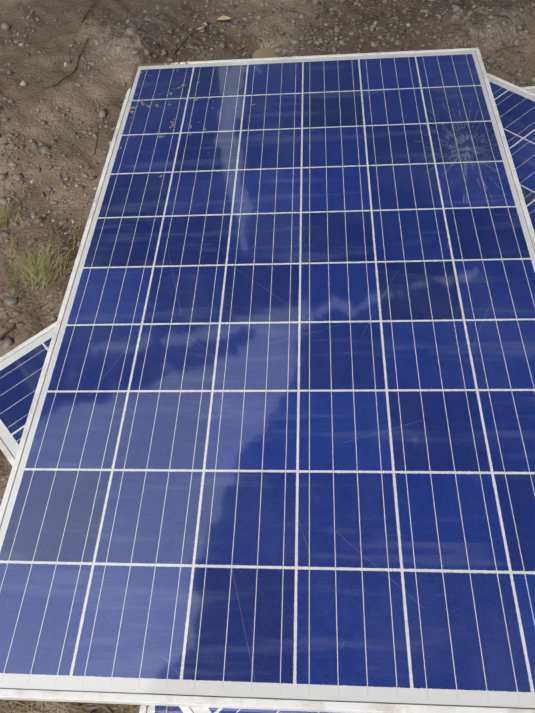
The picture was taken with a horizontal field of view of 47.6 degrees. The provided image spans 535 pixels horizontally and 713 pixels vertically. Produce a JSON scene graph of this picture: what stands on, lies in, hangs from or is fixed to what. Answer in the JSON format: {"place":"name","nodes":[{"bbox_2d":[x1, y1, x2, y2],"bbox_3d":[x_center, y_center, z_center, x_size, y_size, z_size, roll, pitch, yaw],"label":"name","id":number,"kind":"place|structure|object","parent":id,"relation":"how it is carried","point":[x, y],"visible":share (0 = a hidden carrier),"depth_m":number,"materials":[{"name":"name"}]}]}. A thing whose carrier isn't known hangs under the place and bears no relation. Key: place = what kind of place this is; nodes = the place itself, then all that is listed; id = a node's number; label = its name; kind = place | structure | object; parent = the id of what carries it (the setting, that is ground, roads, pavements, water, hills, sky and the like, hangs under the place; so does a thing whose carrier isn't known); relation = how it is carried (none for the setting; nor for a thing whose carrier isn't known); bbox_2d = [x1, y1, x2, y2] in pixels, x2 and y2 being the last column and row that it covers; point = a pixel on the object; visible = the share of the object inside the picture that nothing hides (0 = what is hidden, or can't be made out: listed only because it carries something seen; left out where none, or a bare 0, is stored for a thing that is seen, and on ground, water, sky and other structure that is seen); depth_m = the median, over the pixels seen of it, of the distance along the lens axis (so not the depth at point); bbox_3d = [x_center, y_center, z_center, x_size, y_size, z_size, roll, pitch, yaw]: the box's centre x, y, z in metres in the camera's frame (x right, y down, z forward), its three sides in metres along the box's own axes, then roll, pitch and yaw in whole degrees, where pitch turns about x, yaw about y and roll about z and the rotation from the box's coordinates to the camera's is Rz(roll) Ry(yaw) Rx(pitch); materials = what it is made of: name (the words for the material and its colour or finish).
{"place":"outdoors","nodes":[
{"label":"outdoors","id":0,"kind":"place"},
{"bbox_2d":[0,0,534,712],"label":"ground","id":1,"kind":"structure","parent":0,"point":[70,26],"depth_m":1.94,"materials":[{"name":"brown soil"}]},
{"bbox_2d":[196,16,230,29],"bbox_3d":[-0.193,-1.153,2.100,0.140,0.021,0.035,-36,59,-19],"label":"dry leaf","id":2,"kind":"object","parent":1,"relation":"on","point":[223,18],"visible":0.96,"depth_m":2.12,"materials":[{"name":"beige plant"}]},
{"bbox_2d":[0,0,523,339],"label":"twigs","id":3,"kind":"object","parent":1,"relation":"on","point":[2,336],"visible":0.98,"depth_m":1.94,"materials":[{"name":"brown plant"}]},
{"bbox_2d":[0,0,534,505],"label":"gravel stones","id":4,"kind":"object","parent":1,"relation":"on","point":[12,300],"visible":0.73,"depth_m":1.94,"materials":[{"name":"grey gravel"}]},
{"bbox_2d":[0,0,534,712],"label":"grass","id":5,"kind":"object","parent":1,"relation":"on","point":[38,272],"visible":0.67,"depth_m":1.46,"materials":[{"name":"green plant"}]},
{"bbox_2d":[139,86,534,712],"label":"solar panel","id":6,"kind":"object","parent":1,"relation":"on","point":[156,709],"depth_m":0.89,"materials":[{"name":"blue"}]},
{"bbox_2d":[0,72,534,712],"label":"solar panel","id":7,"kind":"object","parent":6,"relation":"on","point":[20,368],"depth_m":1.25,"materials":[{"name":"blue"}]},
{"bbox_2d":[0,47,534,712],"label":"solar panel","id":8,"kind":"object","parent":7,"relation":"on","point":[276,449],"visible":1,"depth_m":1.08,"materials":[{"name":"blue"}]},
{"bbox_2d":[252,7,488,57],"bbox_3d":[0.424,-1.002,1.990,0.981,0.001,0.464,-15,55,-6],"label":"rocks","id":9,"kind":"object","parent":1,"relation":"on","point":[264,53],"depth_m":2.04,"materials":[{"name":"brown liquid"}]}
]}

